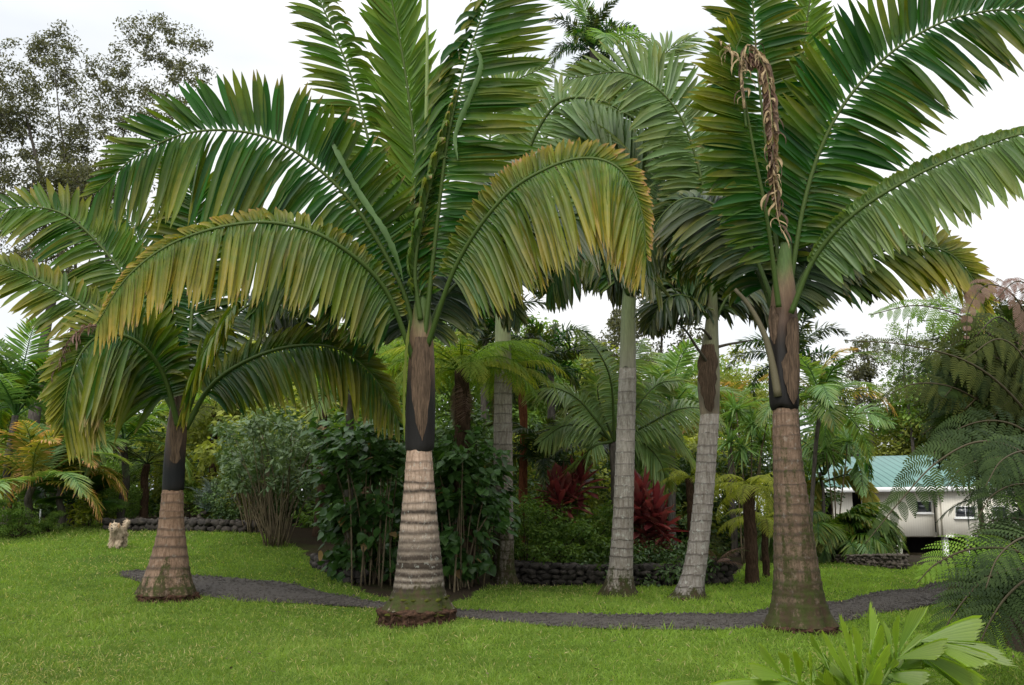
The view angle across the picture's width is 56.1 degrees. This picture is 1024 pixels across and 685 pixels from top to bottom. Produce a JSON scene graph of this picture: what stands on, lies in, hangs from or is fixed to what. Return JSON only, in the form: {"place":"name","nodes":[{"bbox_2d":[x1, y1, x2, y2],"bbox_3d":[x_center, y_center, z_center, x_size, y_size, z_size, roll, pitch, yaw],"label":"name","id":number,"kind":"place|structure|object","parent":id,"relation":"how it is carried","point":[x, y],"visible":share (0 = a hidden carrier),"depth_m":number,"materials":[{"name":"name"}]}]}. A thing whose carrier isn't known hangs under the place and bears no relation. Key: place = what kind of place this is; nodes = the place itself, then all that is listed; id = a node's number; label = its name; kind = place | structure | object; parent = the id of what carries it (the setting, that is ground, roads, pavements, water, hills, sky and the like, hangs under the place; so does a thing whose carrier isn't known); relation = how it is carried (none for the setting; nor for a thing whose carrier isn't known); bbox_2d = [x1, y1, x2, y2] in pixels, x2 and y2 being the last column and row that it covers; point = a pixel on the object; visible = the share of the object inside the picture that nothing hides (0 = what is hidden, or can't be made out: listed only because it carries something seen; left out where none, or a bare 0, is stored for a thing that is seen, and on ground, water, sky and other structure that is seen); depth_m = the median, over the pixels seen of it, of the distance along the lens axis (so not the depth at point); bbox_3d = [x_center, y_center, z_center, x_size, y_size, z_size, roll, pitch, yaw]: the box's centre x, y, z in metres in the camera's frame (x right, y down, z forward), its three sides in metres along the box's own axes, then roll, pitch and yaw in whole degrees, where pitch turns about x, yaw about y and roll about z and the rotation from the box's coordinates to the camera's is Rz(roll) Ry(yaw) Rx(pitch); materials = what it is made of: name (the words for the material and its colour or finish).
{"place":"outdoors","nodes":[
{"label":"outdoors","id":0,"kind":"place"},
{"bbox_2d":[0,512,1023,684],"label":"ground","id":1,"kind":"structure","parent":0,"point":[306,541],"depth_m":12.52,"materials":[{"name":"green plant"}]},
{"bbox_2d":[0,505,41,537],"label":"shrub","id":2,"kind":"object","parent":1,"relation":"on","point":[15,529],"visible":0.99,"depth_m":21.32,"materials":[{"name":"green plant"}]},
{"bbox_2d":[0,317,79,524],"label":"palm tree","id":3,"kind":"object","parent":1,"relation":"on","point":[17,382],"visible":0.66,"depth_m":24.01,"materials":[{"name":"green plant"}]},
{"bbox_2d":[0,37,94,502],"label":"tree","id":4,"kind":"object","parent":1,"relation":"on","point":[13,124],"visible":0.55,"depth_m":32.22,"materials":[{"name":"green plant"}]},
{"bbox_2d":[34,510,67,531],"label":"shrub","id":5,"kind":"object","parent":1,"relation":"on","point":[47,524],"visible":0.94,"depth_m":22.14,"materials":[{"name":"green plant"}]},
{"bbox_2d":[6,443,115,517],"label":"bush","id":6,"kind":"object","parent":1,"relation":"on","point":[46,509],"visible":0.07,"depth_m":28.84,"materials":[{"name":"green plant"}]},
{"bbox_2d":[0,424,127,527],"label":"palm tree","id":7,"kind":"object","parent":1,"relation":"on","point":[61,507],"visible":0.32,"depth_m":23.05,"materials":[{"name":"green plant"}]},
{"bbox_2d":[0,415,132,533],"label":"palm tree","id":8,"kind":"object","parent":1,"relation":"on","point":[33,454],"visible":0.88,"depth_m":22.14,"materials":[{"name":"green plant"}]},
{"bbox_2d":[0,153,134,461],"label":"tree","id":9,"kind":"object","parent":1,"relation":"on","point":[66,176],"visible":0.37,"depth_m":30.77,"materials":[{"name":"green plant"}]},
{"bbox_2d":[23,19,116,488],"bbox_3d":[-15.935,-2.914,33.858,4.013,18.206,2.586,0,-9,0],"label":"tree","id":10,"kind":"object","parent":1,"relation":"on","point":[37,43],"visible":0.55,"depth_m":34.87,"materials":[{"name":"green plant"}]},
{"bbox_2d":[15,461,129,526],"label":"palm tree","id":11,"kind":"object","parent":1,"relation":"on","point":[38,496],"visible":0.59,"depth_m":23.59,"materials":[{"name":"green plant"}]},
{"bbox_2d":[64,494,116,526],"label":"shrub","id":12,"kind":"object","parent":1,"relation":"on","point":[83,512],"visible":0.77,"depth_m":23.54,"materials":[{"name":"green plant"}]},
{"bbox_2d":[75,479,142,523],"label":"shrub","id":13,"kind":"object","parent":1,"relation":"on","point":[111,495],"visible":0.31,"depth_m":24.82,"materials":[{"name":"green plant"}]},
{"bbox_2d":[107,518,130,548],"bbox_3d":[-7.932,3.860,19.326,0.359,0.652,0.592,0,-9,0],"label":"rock","id":14,"kind":"object","parent":1,"relation":"on","point":[119,534],"visible":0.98,"depth_m":19.23,"materials":[{"name":"beige stone"}]},
{"bbox_2d":[92,453,161,519],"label":"bush","id":15,"kind":"object","parent":1,"relation":"on","point":[117,466],"visible":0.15,"depth_m":27.01,"materials":[{"name":"green plant"}]},
{"bbox_2d":[62,401,199,517],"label":"palm tree","id":16,"kind":"object","parent":1,"relation":"on","point":[128,428],"visible":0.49,"depth_m":24.70,"materials":[{"name":"green plant"}]},
{"bbox_2d":[56,10,217,462],"bbox_3d":[-13.294,-3.131,32.988,5.699,18.350,3.326,0,-9,0],"label":"tree","id":17,"kind":"object","parent":1,"relation":"on","point":[99,117],"visible":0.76,"depth_m":33.66,"materials":[{"name":"green plant"}]},
{"bbox_2d":[99,431,195,518],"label":"tree fern","id":18,"kind":"object","parent":1,"relation":"on","point":[144,499],"visible":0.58,"depth_m":25.11,"materials":[{"name":"green plant"}]},
{"bbox_2d":[127,438,208,516],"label":"bush","id":19,"kind":"object","parent":1,"relation":"on","point":[151,501],"visible":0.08,"depth_m":28.24,"materials":[{"name":"green plant"}]},
{"bbox_2d":[102,517,264,532],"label":"stone wall","id":20,"kind":"structure","parent":1,"relation":"on","point":[190,524],"depth_m":22.27,"materials":[{"name":"grey stone"}]},
{"bbox_2d":[129,398,249,515],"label":"bush","id":21,"kind":"object","parent":1,"relation":"on","point":[195,441],"visible":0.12,"depth_m":26.82,"materials":[{"name":"green plant"}]},
{"bbox_2d":[155,473,233,518],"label":"shrub","id":22,"kind":"object","parent":1,"relation":"on","point":[194,508],"visible":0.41,"depth_m":25.55,"materials":[{"name":"green plant"}]},
{"bbox_2d":[0,156,402,603],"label":"palm tree","id":23,"kind":"object","parent":1,"relation":"on","point":[171,359],"visible":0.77,"depth_m":13.51,"materials":[{"name":"green plant"}]},
{"bbox_2d":[185,477,238,518],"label":"palm tree","id":24,"kind":"object","parent":1,"relation":"on","point":[207,485],"visible":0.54,"depth_m":25.07,"materials":[{"name":"plant"}]},
{"bbox_2d":[160,390,284,518],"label":"tree fern","id":25,"kind":"object","parent":1,"relation":"on","point":[205,413],"visible":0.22,"depth_m":26.66,"materials":[{"name":"green plant"}]},
{"bbox_2d":[197,442,289,520],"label":"bush","id":26,"kind":"object","parent":1,"relation":"on","point":[230,513],"visible":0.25,"depth_m":23.98,"materials":[{"name":"green plant"}]},
{"bbox_2d":[206,416,312,532],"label":"shrub","id":27,"kind":"object","parent":1,"relation":"on","point":[225,459],"visible":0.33,"depth_m":21.90,"materials":[{"name":"green plant"}]},
{"bbox_2d":[183,376,340,518],"bbox_3d":[-6.766,3.050,26.710,5.239,4.427,5.116,-7,-12,38],"label":"bush","id":28,"kind":"object","parent":1,"relation":"on","point":[204,455],"visible":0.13,"depth_m":25.64,"materials":[{"name":"green plant"}]},
{"bbox_2d":[211,405,338,547],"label":"shrub","id":29,"kind":"object","parent":1,"relation":"on","point":[265,454],"visible":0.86,"depth_m":19.81,"materials":[{"name":"green plant"}]},
{"bbox_2d":[231,401,390,521],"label":"bush","id":30,"kind":"object","parent":1,"relation":"on","point":[290,412],"visible":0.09,"depth_m":24.30,"materials":[{"name":"green plant"}]},
{"bbox_2d":[309,553,368,583],"bbox_3d":[-2.968,3.861,16.448,0.541,0.423,2.220,5,-10,-27],"label":"rock edge","id":31,"kind":"object","parent":1,"relation":"on","point":[356,574],"visible":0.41,"depth_m":15.63,"materials":[{"name":"stone"}]},
{"bbox_2d":[291,318,404,539],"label":"palm tree","id":32,"kind":"object","parent":1,"relation":"on","point":[313,412],"visible":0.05,"depth_m":21.16,"materials":[{"name":"green plant"}]},
{"bbox_2d":[298,408,406,588],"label":"shrub","id":33,"kind":"object","parent":1,"relation":"on","point":[336,520],"visible":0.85,"depth_m":15.79,"materials":[{"name":"green plant"}]},
{"bbox_2d":[291,405,443,542],"bbox_3d":[-3.143,3.193,24.024,4.766,3.826,4.762,0,-9,0],"label":"bush","id":34,"kind":"object","parent":1,"relation":"on","point":[308,519],"visible":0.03,"depth_m":23.25,"materials":[{"name":"green plant"}]},
{"bbox_2d":[79,0,670,628],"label":"palm tree","id":35,"kind":"object","parent":1,"relation":"on","point":[419,274],"visible":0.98,"depth_m":12.14,"materials":[{"name":"green plant"}]},
{"bbox_2d":[311,340,446,534],"bbox_3d":[-2.830,2.154,19.458,2.973,4.495,3.062,0,-9,0],"label":"tree fern","id":36,"kind":"object","parent":1,"relation":"on","point":[385,349],"visible":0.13,"depth_m":19.58,"materials":[{"name":"green plant"}]},
{"bbox_2d":[355,321,478,434],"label":"tree","id":37,"kind":"object","parent":1,"relation":"on","point":[439,404],"visible":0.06,"depth_m":30.93,"materials":[{"name":"green plant"}]},
{"bbox_2d":[366,433,476,563],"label":"shrub","id":38,"kind":"object","parent":1,"relation":"on","point":[397,513],"visible":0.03,"depth_m":17.56,"materials":[{"name":"green plant"}]},
{"bbox_2d":[358,402,528,541],"bbox_3d":[-1.894,3.465,23.639,4.838,3.852,5.414,0,-9,0],"label":"bush","id":39,"kind":"object","parent":1,"relation":"on","point":[444,426],"visible":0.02,"depth_m":22.65,"materials":[{"name":"green plant"}]},
{"bbox_2d":[376,331,551,583],"bbox_3d":[-0.895,2.109,17.021,3.040,4.376,2.792,5,-11,-29],"label":"tree fern","id":40,"kind":"object","parent":1,"relation":"on","point":[464,373],"visible":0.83,"depth_m":16.89,"materials":[{"name":"green plant"}]},
{"bbox_2d":[382,323,558,442],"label":"tree","id":41,"kind":"object","parent":1,"relation":"on","point":[515,412],"visible":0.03,"depth_m":33.54,"materials":[{"name":"green plant"}]},
{"bbox_2d":[432,424,522,591],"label":"shrub","id":42,"kind":"object","parent":1,"relation":"on","point":[487,513],"visible":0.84,"depth_m":16.15,"materials":[{"name":"green plant"}]},
{"bbox_2d":[389,407,601,558],"bbox_3d":[-0.655,3.666,23.584,5.632,3.962,4.901,0,-9,0],"label":"bush","id":43,"kind":"object","parent":1,"relation":"on","point":[490,430],"visible":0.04,"depth_m":23.00,"materials":[{"name":"green plant"}]},
{"bbox_2d":[446,294,557,547],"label":"palm tree","id":44,"kind":"object","parent":1,"relation":"on","point":[478,335],"visible":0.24,"depth_m":25.02,"materials":[{"name":"green plant"}]},
{"bbox_2d":[436,339,569,578],"bbox_3d":[-0.235,2.274,18.531,2.604,4.689,2.669,-3,-10,15],"label":"tree fern","id":45,"kind":"object","parent":1,"relation":"on","point":[533,355],"visible":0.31,"depth_m":18.60,"materials":[{"name":"green plant"}]},
{"bbox_2d":[450,311,596,480],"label":"tree","id":46,"kind":"object","parent":1,"relation":"on","point":[561,380],"visible":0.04,"depth_m":36.29,"materials":[{"name":"green plant"}]},
{"bbox_2d":[469,326,580,559],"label":"palm tree","id":47,"kind":"object","parent":1,"relation":"on","point":[523,416],"visible":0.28,"depth_m":20.86,"materials":[{"name":"green plant"}]},
{"bbox_2d":[481,494,581,577],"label":"shrub","id":48,"kind":"object","parent":1,"relation":"on","point":[519,548],"visible":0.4,"depth_m":18.40,"materials":[{"name":"green plant"}]},
{"bbox_2d":[475,417,608,555],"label":"palm tree","id":49,"kind":"object","parent":1,"relation":"on","point":[543,463],"visible":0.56,"depth_m":20.15,"materials":[{"name":"green plant"}]},
{"bbox_2d":[475,318,613,557],"bbox_3d":[0.978,2.318,23.758,3.118,6.184,3.223,4,-10,-22],"label":"palm tree","id":50,"kind":"object","parent":1,"relation":"on","point":[556,340],"visible":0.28,"depth_m":23.98,"materials":[{"name":"green plant"}]},
{"bbox_2d":[479,431,610,548],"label":"bush","id":51,"kind":"object","parent":1,"relation":"on","point":[599,500],"visible":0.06,"depth_m":24.62,"materials":[{"name":"green plant"}]},
{"bbox_2d":[515,488,611,563],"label":"shrub","id":52,"kind":"object","parent":1,"relation":"on","point":[560,547],"visible":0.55,"depth_m":18.40,"materials":[{"name":"green plant"}]},
{"bbox_2d":[443,53,693,584],"bbox_3d":[0.829,-0.875,18.753,7.732,10.816,4.319,-6,-11,32],"label":"palm tree","id":53,"kind":"object","parent":1,"relation":"on","point":[584,124],"visible":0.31,"depth_m":17.74,"materials":[{"name":"green plant"}]},
{"bbox_2d":[492,337,646,488],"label":"tree","id":54,"kind":"object","parent":1,"relation":"on","point":[583,364],"visible":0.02,"depth_m":38.61,"materials":[{"name":"green plant"}]},
{"bbox_2d":[532,451,607,563],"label":"ti plant","id":55,"kind":"object","parent":1,"relation":"on","point":[569,481],"visible":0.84,"depth_m":19.09,"materials":[{"name":"red plant"}]},
{"bbox_2d":[543,495,650,563],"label":"shrub","id":56,"kind":"object","parent":1,"relation":"on","point":[603,514],"visible":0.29,"depth_m":18.84,"materials":[{"name":"green plant"}]},
{"bbox_2d":[547,0,651,111],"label":"palm tree","id":57,"kind":"object","parent":1,"relation":"on","point":[592,33],"visible":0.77,"depth_m":31.73,"materials":[{"name":"green plant"}]},
{"bbox_2d":[581,308,637,500],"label":"tree","id":58,"kind":"object","parent":1,"relation":"on","point":[615,312],"visible":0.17,"depth_m":40.45,"materials":[{"name":"green plant"}]},
{"bbox_2d":[519,329,726,534],"bbox_3d":[2.218,2.169,19.347,4.153,5.231,1.800,0,-9,0],"label":"palm tree","id":59,"kind":"object","parent":1,"relation":"on","point":[594,430],"visible":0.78,"depth_m":19.31,"materials":[{"name":"green plant"}]},
{"bbox_2d":[514,558,738,586],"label":"stone wall","id":60,"kind":"structure","parent":1,"relation":"on","point":[556,573],"depth_m":17.17,"materials":[{"name":"grey stone"}]},
{"bbox_2d":[708,535,748,565],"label":"dry fern","id":61,"kind":"object","parent":60,"relation":"on","point":[718,559],"visible":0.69,"depth_m":16.89,"materials":[{"name":"brown plant"}]},
{"bbox_2d":[535,31,718,596],"bbox_3d":[2.092,-0.969,16.500,4.036,10.322,3.039,0,-9,0],"label":"palm tree","id":62,"kind":"object","parent":1,"relation":"on","point":[619,579],"visible":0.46,"depth_m":15.64,"materials":[{"name":"green plant"}]},
{"bbox_2d":[567,541,711,586],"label":"groundcover","id":63,"kind":"object","parent":1,"relation":"on","point":[674,572],"visible":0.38,"depth_m":17.00,"materials":[{"name":"green plant"}]},
{"bbox_2d":[606,283,704,446],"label":"tree","id":64,"kind":"object","parent":1,"relation":"on","point":[680,334],"visible":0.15,"depth_m":33.38,"materials":[{"name":"green plant"}]},
{"bbox_2d":[584,445,728,551],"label":"bush","id":65,"kind":"object","parent":1,"relation":"on","point":[681,460],"visible":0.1,"depth_m":26.14,"materials":[{"name":"green plant"}]},
{"bbox_2d":[633,466,688,562],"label":"ti plant","id":66,"kind":"object","parent":1,"relation":"on","point":[651,514],"visible":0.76,"depth_m":18.00,"materials":[{"name":"red plant"}]},
{"bbox_2d":[558,37,768,600],"bbox_3d":[3.062,-0.620,16.008,3.998,9.622,2.317,6,-11,-34],"label":"palm tree","id":67,"kind":"object","parent":1,"relation":"on","point":[666,139],"visible":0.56,"depth_m":16.21,"materials":[{"name":"green plant"}]},
{"bbox_2d":[595,338,752,554],"bbox_3d":[4.190,2.841,24.916,4.498,5.678,4.026,0,-9,0],"label":"palm tree","id":68,"kind":"object","parent":1,"relation":"on","point":[657,370],"visible":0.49,"depth_m":24.97,"materials":[{"name":"green plant"}]},
{"bbox_2d":[633,531,734,584],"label":"groundcover","id":69,"kind":"object","parent":1,"relation":"on","point":[673,552],"visible":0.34,"depth_m":17.32,"materials":[{"name":"green plant"}]},
{"bbox_2d":[659,467,720,544],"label":"tree fern","id":70,"kind":"object","parent":1,"relation":"on","point":[689,480],"visible":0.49,"depth_m":18.70,"materials":[{"name":"green plant"}]},
{"bbox_2d":[636,349,770,474],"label":"tree","id":71,"kind":"object","parent":1,"relation":"on","point":[722,368],"visible":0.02,"depth_m":41.44,"materials":[{"name":"green plant"}]},
{"bbox_2d":[641,431,770,550],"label":"bush","id":72,"kind":"object","parent":1,"relation":"on","point":[692,442],"visible":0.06,"depth_m":27.59,"materials":[{"name":"green plant"}]},
{"bbox_2d":[675,380,772,555],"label":"palm tree","id":73,"kind":"object","parent":1,"relation":"on","point":[734,536],"visible":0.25,"depth_m":25.69,"materials":[{"name":"green plant"}]},
{"bbox_2d":[679,345,768,518],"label":"tree","id":74,"kind":"object","parent":1,"relation":"on","point":[732,378],"visible":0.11,"depth_m":37.70,"materials":[{"name":"green plant"}]},
{"bbox_2d":[717,387,772,564],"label":"strap leaf plant","id":75,"kind":"object","parent":1,"relation":"on","point":[753,429],"visible":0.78,"depth_m":22.90,"materials":[{"name":"green plant"}]},
{"bbox_2d":[676,433,844,553],"bbox_3d":[6.913,4.474,27.594,5.293,3.755,4.685,0,-9,0],"label":"bush","id":76,"kind":"object","parent":1,"relation":"on","point":[768,469],"visible":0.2,"depth_m":26.77,"materials":[{"name":"green plant"}]},
{"bbox_2d":[714,471,808,583],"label":"tree fern","id":77,"kind":"object","parent":1,"relation":"on","point":[749,495],"visible":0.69,"depth_m":17.07,"materials":[{"name":"green plant"}]},
{"bbox_2d":[717,508,813,577],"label":"tree fern","id":78,"kind":"object","parent":1,"relation":"on","point":[764,527],"visible":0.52,"depth_m":18.05,"materials":[{"name":"green plant"}]},
{"bbox_2d":[719,365,812,499],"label":"tree","id":79,"kind":"object","parent":1,"relation":"on","point":[766,392],"visible":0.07,"depth_m":37.76,"materials":[{"name":"green plant"}]},
{"bbox_2d":[724,311,849,448],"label":"palm tree","id":80,"kind":"object","parent":1,"relation":"on","point":[803,344],"visible":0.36,"depth_m":24.29,"materials":[{"name":"green plant"}]},
{"bbox_2d":[755,347,897,522],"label":"palm tree","id":81,"kind":"object","parent":1,"relation":"on","point":[822,390],"visible":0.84,"depth_m":21.80,"materials":[{"name":"green plant"}]},
{"bbox_2d":[757,502,906,562],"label":"palm clump","id":82,"kind":"object","parent":1,"relation":"on","point":[829,541],"visible":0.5,"depth_m":22.52,"materials":[{"name":"green plant"}]},
{"bbox_2d":[641,0,1023,636],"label":"palm tree","id":83,"kind":"object","parent":1,"relation":"on","point":[770,173],"visible":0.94,"depth_m":11.55,"materials":[{"name":"green plant"}]},
{"bbox_2d":[771,390,896,519],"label":"palm tree","id":84,"kind":"object","parent":1,"relation":"on","point":[861,485],"visible":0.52,"depth_m":25.77,"materials":[{"name":"green plant"}]},
{"bbox_2d":[804,418,873,519],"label":"strap leaf plant","id":85,"kind":"object","parent":1,"relation":"on","point":[847,438],"visible":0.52,"depth_m":23.64,"materials":[{"name":"green plant"}]},
{"bbox_2d":[841,357,878,455],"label":"tree","id":86,"kind":"object","parent":1,"relation":"on","point":[863,372],"visible":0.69,"depth_m":74.30,"materials":[{"name":"green plant"}]},
{"bbox_2d":[711,603,1018,684],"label":"fishtail palm","id":87,"kind":"object","parent":1,"relation":"on","point":[955,653],"visible":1,"depth_m":4.80,"materials":[{"name":"green plant"}]},
{"bbox_2d":[820,553,909,568],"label":"stone wall","id":88,"kind":"structure","parent":1,"relation":"on","point":[896,560],"depth_m":21.14,"materials":[{"name":"grey stone"}]},
{"bbox_2d":[849,332,906,446],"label":"tree","id":89,"kind":"object","parent":1,"relation":"on","point":[863,357],"visible":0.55,"depth_m":75.40,"materials":[{"name":"green plant"}]},
{"bbox_2d":[763,455,1017,555],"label":"house","id":90,"kind":"structure","parent":1,"relation":"on","point":[923,528],"depth_m":49.23,"materials":[{"name":"beige paint"}]},
{"bbox_2d":[852,397,941,456],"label":"tree","id":91,"kind":"object","parent":1,"relation":"on","point":[902,450],"visible":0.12,"depth_m":73.32,"materials":[{"name":"green plant"}]},
{"bbox_2d":[867,354,933,455],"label":"tree","id":92,"kind":"object","parent":1,"relation":"on","point":[903,415],"visible":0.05,"depth_m":73.23,"materials":[{"name":"green plant"}]},
{"bbox_2d":[866,281,963,454],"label":"tree","id":93,"kind":"object","parent":1,"relation":"on","point":[899,357],"visible":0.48,"depth_m":72.83,"materials":[{"name":"green plant"}]},
{"bbox_2d":[844,277,1023,476],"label":"tree fern","id":94,"kind":"object","parent":1,"relation":"on","point":[983,371],"visible":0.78,"depth_m":9.91,"materials":[{"name":"green plant"}]},
{"bbox_2d":[863,405,1023,545],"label":"tree fern","id":95,"kind":"object","parent":1,"relation":"on","point":[1003,444],"visible":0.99,"depth_m":7.68,"materials":[{"name":"green plant"}]},
{"bbox_2d":[904,289,1023,504],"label":"tree","id":96,"kind":"object","parent":1,"relation":"on","point":[920,408],"depth_m":19.56,"materials":[{"name":"green plant"}]},
{"bbox_2d":[918,371,1016,528],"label":"tree","id":97,"kind":"object","parent":1,"relation":"on","point":[938,463],"visible":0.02,"depth_m":24.86,"materials":[{"name":"green plant"}]},
{"bbox_2d":[914,494,1023,666],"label":"tree fern","id":98,"kind":"object","parent":1,"relation":"on","point":[996,576],"visible":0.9,"depth_m":6.80,"materials":[{"name":"green plant"}]},
{"bbox_2d":[937,446,1023,550],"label":"tree fern","id":99,"kind":"object","parent":1,"relation":"on","point":[951,509],"visible":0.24,"depth_m":11.51,"materials":[{"name":"green plant"}]},
{"bbox_2d":[0,0,1023,514],"label":"sky","id":100,"kind":"structure","parent":0,"point":[247,36],"materials":[{"name":"white"}]},
{"bbox_2d":[119,569,972,629],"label":"path","id":101,"kind":"structure","parent":0,"point":[678,624],"depth_m":13.67,"materials":[{"name":"grey gravel"}]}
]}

